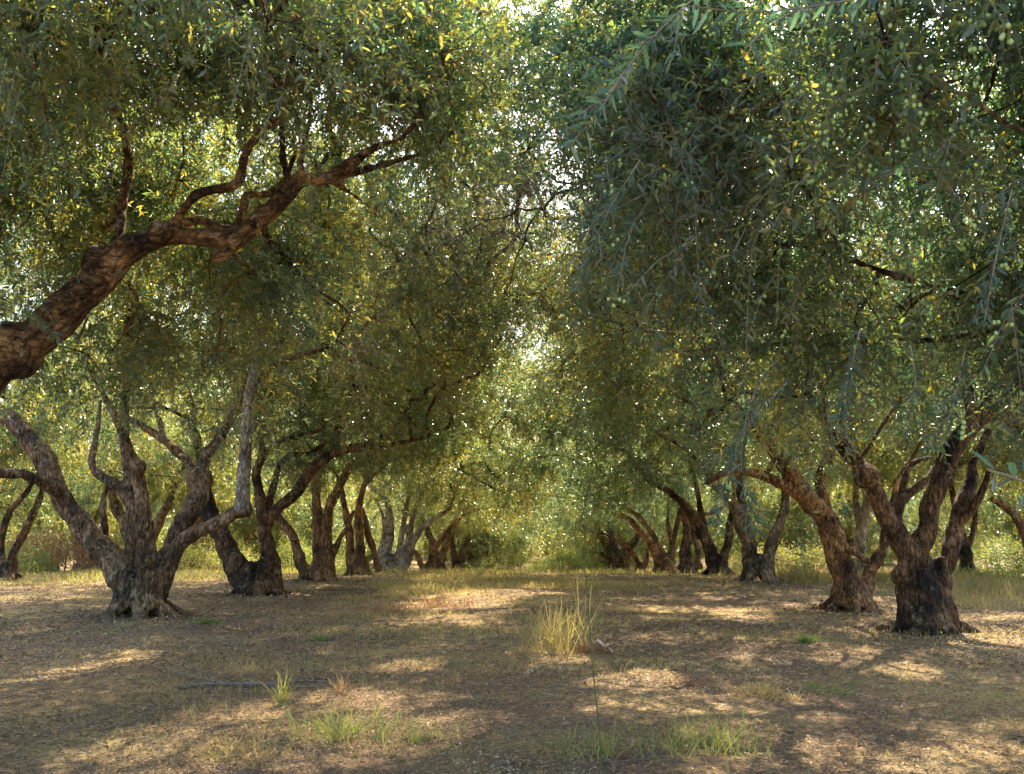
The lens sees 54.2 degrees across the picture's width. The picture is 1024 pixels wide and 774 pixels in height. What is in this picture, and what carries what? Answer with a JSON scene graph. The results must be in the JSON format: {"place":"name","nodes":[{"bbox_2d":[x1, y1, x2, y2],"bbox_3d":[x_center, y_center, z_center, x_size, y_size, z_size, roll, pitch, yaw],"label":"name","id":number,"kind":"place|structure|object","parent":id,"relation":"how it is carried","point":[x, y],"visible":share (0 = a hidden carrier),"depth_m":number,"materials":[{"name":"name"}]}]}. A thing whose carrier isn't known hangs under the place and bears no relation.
{"place":"outdoors","nodes":[
{"label":"outdoors","id":0,"kind":"place"},
{"bbox_2d":[0,542,1023,773],"bbox_3d":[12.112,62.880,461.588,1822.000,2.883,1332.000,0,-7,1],"label":"ground","id":1,"kind":"structure","parent":0,"point":[561,712],"depth_m":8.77,"materials":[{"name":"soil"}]},
{"bbox_2d":[5,534,70,573],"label":"shrub","id":2,"kind":"object","parent":1,"relation":"on","point":[41,563],"visible":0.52,"depth_m":30.34,"materials":[{"name":"green plant"}]},
{"bbox_2d":[0,367,95,555],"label":"olive tree","id":3,"kind":"object","parent":1,"relation":"on","point":[24,506],"visible":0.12,"depth_m":39.14,"materials":[{"name":"green plant"}]},
{"bbox_2d":[21,453,91,568],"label":"olive tree","id":4,"kind":"object","parent":1,"relation":"on","point":[55,536],"visible":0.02,"depth_m":64.79,"materials":[{"name":"green plant"}]},
{"bbox_2d":[5,517,124,572],"bbox_3d":[-15.049,5.247,32.977,5.997,1.958,4.206,0,-7,1],"label":"shrub","id":5,"kind":"object","parent":1,"relation":"on","point":[61,555],"visible":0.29,"depth_m":32.33,"materials":[{"name":"green plant"}]},
{"bbox_2d":[0,405,171,568],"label":"olive tree","id":6,"kind":"object","parent":1,"relation":"on","point":[113,524],"visible":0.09,"depth_m":47.07,"materials":[{"name":"green plant"}]},
{"bbox_2d":[0,230,207,580],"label":"olive tree","id":7,"kind":"object","parent":1,"relation":"on","point":[10,564],"visible":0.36,"depth_m":24.47,"materials":[{"name":"green plant"}]},
{"bbox_2d":[68,481,191,556],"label":"olive tree","id":8,"kind":"object","parent":1,"relation":"on","point":[120,538],"visible":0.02,"depth_m":55.52,"materials":[{"name":"green plant"}]},
{"bbox_2d":[0,302,290,551],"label":"olive tree","id":9,"kind":"object","parent":1,"relation":"on","point":[155,479],"visible":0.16,"depth_m":33.69,"materials":[{"name":"green plant"}]},
{"bbox_2d":[111,509,241,567],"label":"olive tree","id":10,"kind":"object","parent":1,"relation":"on","point":[186,555],"depth_m":62.74,"materials":[{"name":"green plant"}]},
{"bbox_2d":[149,654,231,679],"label":"fallen branch","id":11,"kind":"object","parent":1,"relation":"on","point":[189,668],"visible":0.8,"depth_m":9.46,"materials":[{"name":"brown wood"}]},
{"bbox_2d":[75,371,332,570],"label":"olive tree","id":12,"kind":"object","parent":1,"relation":"on","point":[197,522],"visible":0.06,"depth_m":39.83,"materials":[{"name":"green plant"}]},
{"bbox_2d":[187,616,226,623],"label":"weed","id":13,"kind":"object","parent":1,"relation":"on","point":[208,621],"visible":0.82,"depth_m":13.97,"materials":[{"name":"green plant"}]},
{"bbox_2d":[156,536,259,571],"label":"shrub","id":14,"kind":"object","parent":1,"relation":"on","point":[209,563],"visible":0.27,"depth_m":33.40,"materials":[{"name":"green plant"}]},
{"bbox_2d":[156,732,293,769],"bbox_3d":[-1.737,2.263,6.241,0.840,0.131,0.833,0,-7,1],"label":"dry tuft","id":15,"kind":"object","parent":1,"relation":"on","point":[231,749],"visible":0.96,"depth_m":6.24,"materials":[{"name":"beige plant"}]},
{"bbox_2d":[165,667,337,688],"bbox_3d":[-2.500,2.553,8.649,1.890,0.051,0.757,-3,-8,21],"label":"fallen branch","id":16,"kind":"object","parent":1,"relation":"on","point":[213,682],"visible":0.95,"depth_m":8.60,"materials":[{"name":"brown wood"}]},
{"bbox_2d":[156,423,352,561],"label":"olive tree","id":17,"kind":"object","parent":1,"relation":"on","point":[247,526],"visible":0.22,"depth_m":47.35,"materials":[{"name":"green plant"}]},
{"bbox_2d":[256,667,299,705],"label":"grass tuft","id":18,"kind":"object","parent":1,"relation":"on","point":[282,696],"visible":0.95,"depth_m":7.79,"materials":[{"name":"green plant"}]},
{"bbox_2d":[0,0,560,501],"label":"olive tree","id":19,"kind":"object","parent":1,"relation":"on","point":[50,50],"visible":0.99,"depth_m":7.57,"materials":[{"name":"green plant"}]},
{"bbox_2d":[208,444,373,569],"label":"olive tree","id":20,"kind":"object","parent":1,"relation":"on","point":[277,542],"visible":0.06,"depth_m":54.57,"materials":[{"name":"green plant"}]},
{"bbox_2d":[253,528,346,572],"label":"shrub","id":21,"kind":"object","parent":1,"relation":"on","point":[308,555],"visible":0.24,"depth_m":41.63,"materials":[{"name":"green plant"}]},
{"bbox_2d":[50,120,559,596],"bbox_3d":[-4.107,-0.546,20.495,10.960,9.889,8.595,0,-7,1],"label":"olive tree","id":22,"kind":"object","parent":1,"relation":"on","point":[262,575],"visible":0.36,"depth_m":19.52,"materials":[{"name":"green plant"}]},
{"bbox_2d":[308,633,331,641],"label":"weed","id":23,"kind":"object","parent":1,"relation":"on","point":[318,638],"visible":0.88,"depth_m":11.75,"materials":[{"name":"green plant"}]},
{"bbox_2d":[0,0,658,620],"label":"olive tree","id":24,"kind":"object","parent":1,"relation":"on","point":[140,572],"visible":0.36,"depth_m":15.26,"materials":[{"name":"green plant"}]},
{"bbox_2d":[263,475,397,569],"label":"olive tree","id":25,"kind":"object","parent":1,"relation":"on","point":[373,535],"depth_m":61.56,"materials":[{"name":"green plant"}]},
{"bbox_2d":[323,672,357,693],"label":"dry weed","id":26,"kind":"object","parent":1,"relation":"on","point":[340,688],"visible":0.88,"depth_m":8.21,"materials":[{"name":"beige plant"}]},
{"bbox_2d":[281,692,400,744],"bbox_3d":[-1.186,2.188,6.675,0.909,0.354,0.873,0,-7,1],"label":"grass tuft","id":27,"kind":"object","parent":1,"relation":"on","point":[339,735],"visible":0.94,"depth_m":6.70,"materials":[{"name":"green plant"}]},
{"bbox_2d":[146,231,551,580],"bbox_3d":[-3.794,0.293,24.613,10.363,9.246,8.704,0,-7,1],"label":"olive tree","id":28,"kind":"object","parent":1,"relation":"on","point":[321,566],"visible":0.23,"depth_m":23.55,"materials":[{"name":"green plant"}]},
{"bbox_2d":[311,482,403,570],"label":"olive tree","id":29,"kind":"object","parent":1,"relation":"on","point":[377,541],"visible":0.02,"depth_m":69.61,"materials":[{"name":"green plant"}]},
{"bbox_2d":[335,483,423,567],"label":"olive tree","id":30,"kind":"object","parent":1,"relation":"on","point":[394,551],"depth_m":84.90,"materials":[{"name":"green plant"}]},
{"bbox_2d":[340,491,420,569],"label":"olive tree","id":31,"kind":"object","parent":1,"relation":"on","point":[370,558],"visible":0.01,"depth_m":74.73,"materials":[{"name":"green plant"}]},
{"bbox_2d":[354,607,406,625],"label":"fallen branch","id":32,"kind":"object","parent":1,"relation":"on","point":[377,620],"visible":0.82,"depth_m":14.25,"materials":[{"name":"brown wood"}]},
{"bbox_2d":[350,597,424,614],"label":"dry weed","id":33,"kind":"object","parent":1,"relation":"on","point":[374,609],"visible":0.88,"depth_m":15.59,"materials":[{"name":"brown plant"}]},
{"bbox_2d":[230,273,586,575],"bbox_3d":[-3.205,0.878,29.406,11.490,9.614,9.023,0,-7,1],"label":"olive tree","id":34,"kind":"object","parent":1,"relation":"on","point":[356,562],"visible":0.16,"depth_m":28.08,"materials":[{"name":"green plant"}]},
{"bbox_2d":[362,586,477,608],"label":"dry weed","id":35,"kind":"object","parent":1,"relation":"on","point":[435,604],"visible":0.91,"depth_m":16.31,"materials":[{"name":"beige plant"}]},
{"bbox_2d":[372,711,474,744],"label":"grass tuft","id":36,"kind":"object","parent":1,"relation":"on","point":[413,733],"visible":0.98,"depth_m":6.72,"materials":[{"name":"green plant"}]},
{"bbox_2d":[278,344,582,572],"bbox_3d":[-2.851,2.283,35.236,10.775,8.996,10.401,0,-7,1],"label":"olive tree","id":37,"kind":"object","parent":1,"relation":"on","point":[390,559],"visible":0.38,"depth_m":34.88,"materials":[{"name":"green plant"}]},
{"bbox_2d":[349,441,525,570],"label":"olive tree","id":38,"kind":"object","parent":1,"relation":"on","point":[441,557],"visible":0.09,"depth_m":51.91,"materials":[{"name":"green plant"}]},
{"bbox_2d":[373,469,541,569],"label":"olive tree","id":39,"kind":"object","parent":1,"relation":"on","point":[458,559],"visible":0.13,"depth_m":58.56,"materials":[{"name":"green plant"}]},
{"bbox_2d":[347,386,586,572],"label":"olive tree","id":40,"kind":"object","parent":1,"relation":"on","point":[431,560],"visible":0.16,"depth_m":44.24,"materials":[{"name":"green plant"}]},
{"bbox_2d":[394,442,555,569],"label":"olive tree","id":41,"kind":"object","parent":1,"relation":"on","point":[480,546],"visible":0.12,"depth_m":63.60,"materials":[{"name":"green plant"}]},
{"bbox_2d":[465,562,487,578],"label":"tall weed","id":42,"kind":"object","parent":1,"relation":"on","point":[477,569],"visible":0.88,"depth_m":24.62,"materials":[{"name":"green plant"}]},
{"bbox_2d":[416,518,545,568],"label":"olive tree","id":43,"kind":"object","parent":1,"relation":"on","point":[505,548],"depth_m":78.75,"materials":[{"name":"green plant"}]},
{"bbox_2d":[413,514,549,568],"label":"olive tree","id":44,"kind":"object","parent":1,"relation":"on","point":[487,555],"visible":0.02,"depth_m":70.72,"materials":[{"name":"green plant"}]},
{"bbox_2d":[464,546,545,571],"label":"shrub","id":45,"kind":"object","parent":1,"relation":"on","point":[484,563],"visible":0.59,"depth_m":60.87,"materials":[{"name":"green plant"}]},
{"bbox_2d":[470,523,546,566],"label":"olive tree","id":46,"kind":"object","parent":1,"relation":"on","point":[500,552],"depth_m":87.01,"materials":[{"name":"green plant"}]},
{"bbox_2d":[500,580,610,657],"bbox_3d":[0.511,2.428,10.742,1.401,0.886,1.353,0,-7,1],"label":"grass tuft","id":47,"kind":"object","parent":1,"relation":"on","point":[555,645],"visible":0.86,"depth_m":10.74,"materials":[{"name":"yellow plant"}]},
{"bbox_2d":[523,545,610,572],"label":"shrub","id":48,"kind":"object","parent":1,"relation":"on","point":[562,557],"visible":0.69,"depth_m":56.68,"materials":[{"name":"green plant"}]},
{"bbox_2d":[530,712,638,763],"bbox_3d":[0.484,2.236,6.399,0.744,0.234,0.644,0,-7,1],"label":"grass tuft","id":49,"kind":"object","parent":1,"relation":"on","point":[591,744],"visible":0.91,"depth_m":6.31,"materials":[{"name":"plant"}]},
{"bbox_2d":[539,527,638,566],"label":"olive tree","id":50,"kind":"object","parent":1,"relation":"on","point":[570,549],"depth_m":83.37,"materials":[{"name":"green plant"}]},
{"bbox_2d":[572,638,611,653],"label":"dry weed","id":51,"kind":"object","parent":1,"relation":"on","point":[583,650],"visible":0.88,"depth_m":10.70,"materials":[{"name":"plant"}]},
{"bbox_2d":[555,510,632,773],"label":"tall grass stalk","id":52,"kind":"object","parent":1,"relation":"on","point":[583,556],"depth_m":5.38,"materials":[{"name":"green plant"}]},
{"bbox_2d":[536,509,657,565],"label":"olive tree","id":53,"kind":"object","parent":1,"relation":"on","point":[588,551],"depth_m":76.82,"materials":[{"name":"green plant"}]},
{"bbox_2d":[535,497,665,569],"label":"olive tree","id":54,"kind":"object","parent":1,"relation":"on","point":[602,555],"visible":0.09,"depth_m":71.29,"materials":[{"name":"green plant"}]},
{"bbox_2d":[596,639,613,652],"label":"fallen branch","id":55,"kind":"object","parent":1,"relation":"on","point":[601,643],"visible":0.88,"depth_m":11.07,"materials":[{"name":"grey wood"}]},
{"bbox_2d":[537,453,681,567],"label":"olive tree","id":56,"kind":"object","parent":1,"relation":"on","point":[557,547],"visible":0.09,"depth_m":61.91,"materials":[{"name":"green plant"}]},
{"bbox_2d":[513,435,719,571],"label":"olive tree","id":57,"kind":"object","parent":1,"relation":"on","point":[639,565],"visible":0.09,"depth_m":49.93,"materials":[{"name":"green plant"}]},
{"bbox_2d":[534,441,705,570],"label":"olive tree","id":58,"kind":"object","parent":1,"relation":"on","point":[614,554],"visible":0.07,"depth_m":57.02,"materials":[{"name":"green plant"}]},
{"bbox_2d":[508,412,756,573],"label":"olive tree","id":59,"kind":"object","parent":1,"relation":"on","point":[661,557],"visible":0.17,"depth_m":40.09,"materials":[{"name":"green plant"}]},
{"bbox_2d":[494,346,781,573],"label":"olive tree","id":60,"kind":"object","parent":1,"relation":"on","point":[687,562],"visible":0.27,"depth_m":33.09,"materials":[{"name":"green plant"}]},
{"bbox_2d":[509,311,831,574],"bbox_3d":[5.091,0.806,29.500,10.729,9.770,8.740,0,-7,1],"label":"olive tree","id":61,"kind":"object","parent":1,"relation":"on","point":[716,561],"visible":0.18,"depth_m":28.28,"materials":[{"name":"green plant"}]},
{"bbox_2d":[639,531,704,571],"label":"olive tree","id":62,"kind":"object","parent":1,"relation":"on","point":[672,561],"visible":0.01,"depth_m":77.21,"materials":[{"name":"green plant"}]},
{"bbox_2d":[675,674,699,688],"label":"fallen branch","id":63,"kind":"object","parent":1,"relation":"on","point":[678,687],"visible":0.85,"depth_m":8.65,"materials":[{"name":"grey wood"}]},
{"bbox_2d":[579,701,799,767],"bbox_3d":[1.132,2.207,6.491,1.425,0.324,1.353,0,-7,1],"label":"grass tuft","id":64,"kind":"object","parent":1,"relation":"on","point":[712,739],"visible":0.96,"depth_m":6.45,"materials":[{"name":"green plant"}]},
{"bbox_2d":[653,672,731,688],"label":"dry weed","id":65,"kind":"object","parent":1,"relation":"on","point":[690,685],"visible":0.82,"depth_m":8.72,"materials":[{"name":"beige plant"}]},
{"bbox_2d":[663,522,722,566],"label":"olive tree","id":66,"kind":"object","parent":1,"relation":"on","point":[693,558],"visible":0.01,"depth_m":69.13,"materials":[{"name":"plant"}]},
{"bbox_2d":[391,107,1017,612],"bbox_3d":[3.566,-0.632,16.948,11.650,9.038,8.667,0,-7,1],"label":"olive tree","id":67,"kind":"object","parent":1,"relation":"on","point":[851,589],"visible":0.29,"depth_m":16.26,"materials":[{"name":"green plant"}]},
{"bbox_2d":[502,240,920,584],"bbox_3d":[4.675,0.007,23.799,9.970,9.581,9.247,3,-8,-25],"label":"olive tree","id":68,"kind":"object","parent":1,"relation":"on","point":[755,564],"visible":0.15,"depth_m":22.95,"materials":[{"name":"green plant"}]},
{"bbox_2d":[402,0,1023,636],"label":"olive tree","id":69,"kind":"object","parent":1,"relation":"on","point":[922,578],"visible":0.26,"depth_m":12.81,"materials":[{"name":"green plant"}]},
{"bbox_2d":[428,0,1023,539],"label":"olive tree","id":70,"kind":"object","parent":1,"relation":"on","point":[694,94],"visible":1,"depth_m":5.87,"materials":[{"name":"green plant"}]},
{"bbox_2d":[660,484,818,569],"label":"olive tree","id":71,"kind":"object","parent":1,"relation":"on","point":[678,542],"depth_m":61.41,"materials":[{"name":"plant"}]},
{"bbox_2d":[692,486,824,568],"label":"olive tree","id":72,"kind":"object","parent":1,"relation":"on","point":[758,541],"visible":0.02,"depth_m":54.39,"materials":[{"name":"plant"}]},
{"bbox_2d":[714,676,818,705],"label":"dry tuft","id":73,"kind":"object","parent":1,"relation":"on","point":[766,692],"visible":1,"depth_m":8.28,"materials":[{"name":"beige plant"}]},
{"bbox_2d":[735,559,833,585],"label":"grass tuft","id":74,"kind":"object","parent":1,"relation":"on","point":[800,574],"visible":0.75,"depth_m":23.07,"materials":[{"name":"plant"}]},
{"bbox_2d":[783,526,821,575],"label":"tall weed","id":75,"kind":"object","parent":1,"relation":"on","point":[803,549],"visible":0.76,"depth_m":24.49,"materials":[{"name":"green plant"}]},
{"bbox_2d":[695,444,912,570],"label":"olive tree","id":76,"kind":"object","parent":1,"relation":"on","point":[718,543],"visible":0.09,"depth_m":46.35,"materials":[{"name":"plant"}]},
{"bbox_2d":[728,530,884,572],"bbox_3d":[10.061,5.864,35.330,5.972,1.696,3.594,0,-7,1],"label":"shrub","id":77,"kind":"object","parent":1,"relation":"on","point":[779,557],"visible":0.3,"depth_m":34.92,"materials":[{"name":"green plant"}]},
{"bbox_2d":[793,631,820,643],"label":"weed","id":78,"kind":"object","parent":1,"relation":"on","point":[805,639],"visible":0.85,"depth_m":11.42,"materials":[{"name":"green plant"}]},
{"bbox_2d":[789,677,866,695],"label":"grass tuft","id":79,"kind":"object","parent":1,"relation":"on","point":[819,687],"visible":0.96,"depth_m":8.66,"materials":[{"name":"plant"}]},
{"bbox_2d":[707,304,992,571],"bbox_3d":[9.738,1.064,28.566,8.979,8.969,8.668,0,-7,1],"label":"olive tree","id":80,"kind":"object","parent":1,"relation":"on","point":[864,510],"visible":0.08,"depth_m":28.35,"materials":[{"name":"green plant"}]},
{"bbox_2d":[748,407,960,567],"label":"olive tree","id":81,"kind":"object","parent":1,"relation":"on","point":[847,522],"visible":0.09,"depth_m":39.16,"materials":[{"name":"plant"}]},
{"bbox_2d":[844,724,878,761],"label":"fallen branch","id":82,"kind":"object","parent":1,"relation":"on","point":[859,737],"visible":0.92,"depth_m":6.91,"materials":[{"name":"grey wood"}]},
{"bbox_2d":[813,493,919,571],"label":"olive tree","id":83,"kind":"object","parent":1,"relation":"on","point":[872,549],"visible":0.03,"depth_m":62.04,"materials":[{"name":"plant"}]},
{"bbox_2d":[858,564,893,583],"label":"grass tuft","id":84,"kind":"object","parent":1,"relation":"on","point":[883,575],"visible":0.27,"depth_m":22.49,"materials":[{"name":"plant"}]},
{"bbox_2d":[787,248,1023,575],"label":"olive tree","id":85,"kind":"object","parent":1,"relation":"on","point":[965,554],"visible":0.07,"depth_m":24.81,"materials":[{"name":"green plant"}]},
{"bbox_2d":[845,482,1023,569],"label":"olive tree","id":86,"kind":"object","parent":1,"relation":"on","point":[942,518],"visible":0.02,"depth_m":52.24,"materials":[{"name":"plant"}]},
{"bbox_2d":[852,218,1023,581],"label":"olive tree","id":87,"kind":"object","parent":1,"relation":"on","point":[1018,520],"visible":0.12,"depth_m":21.58,"materials":[{"name":"green plant"}]},
{"bbox_2d":[929,525,1023,573],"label":"shrub","id":88,"kind":"object","parent":1,"relation":"on","point":[1002,542],"visible":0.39,"depth_m":34.65,"materials":[{"name":"leaves"},{"name":"wood"}]},
{"bbox_2d":[941,476,1023,560],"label":"olive tree","id":89,"kind":"object","parent":1,"relation":"on","point":[978,530],"visible":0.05,"depth_m":43.53,"materials":[{"name":"plant"}]},
{"bbox_2d":[952,561,1023,580],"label":"grass tuft","id":90,"kind":"object","parent":1,"relation":"on","point":[984,570],"visible":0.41,"depth_m":22.84,"materials":[{"name":"plant"}]},
{"bbox_2d":[955,401,1023,564],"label":"olive tree","id":91,"kind":"object","parent":1,"relation":"on","point":[1005,522],"visible":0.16,"depth_m":39.43,"materials":[{"name":"plant"}]},
{"bbox_2d":[982,538,1008,573],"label":"tall weed","id":92,"kind":"object","parent":1,"relation":"on","point":[998,563],"visible":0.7,"depth_m":26.29,"materials":[{"name":"green plant"}]},
{"bbox_2d":[971,517,1023,573],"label":"olive tree","id":93,"kind":"object","parent":1,"relation":"on","point":[1001,560],"visible":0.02,"depth_m":63.39,"materials":[{"name":"plant"}]},
{"bbox_2d":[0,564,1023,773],"bbox_3d":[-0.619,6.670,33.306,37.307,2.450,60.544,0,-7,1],"label":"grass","id":94,"kind":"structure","parent":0,"point":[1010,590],"depth_m":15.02,"materials":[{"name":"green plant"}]},
{"bbox_2d":[0,0,1023,453],"label":"sky","id":95,"kind":"structure","parent":0,"point":[785,4],"materials":[{"name":"white"}]}
]}

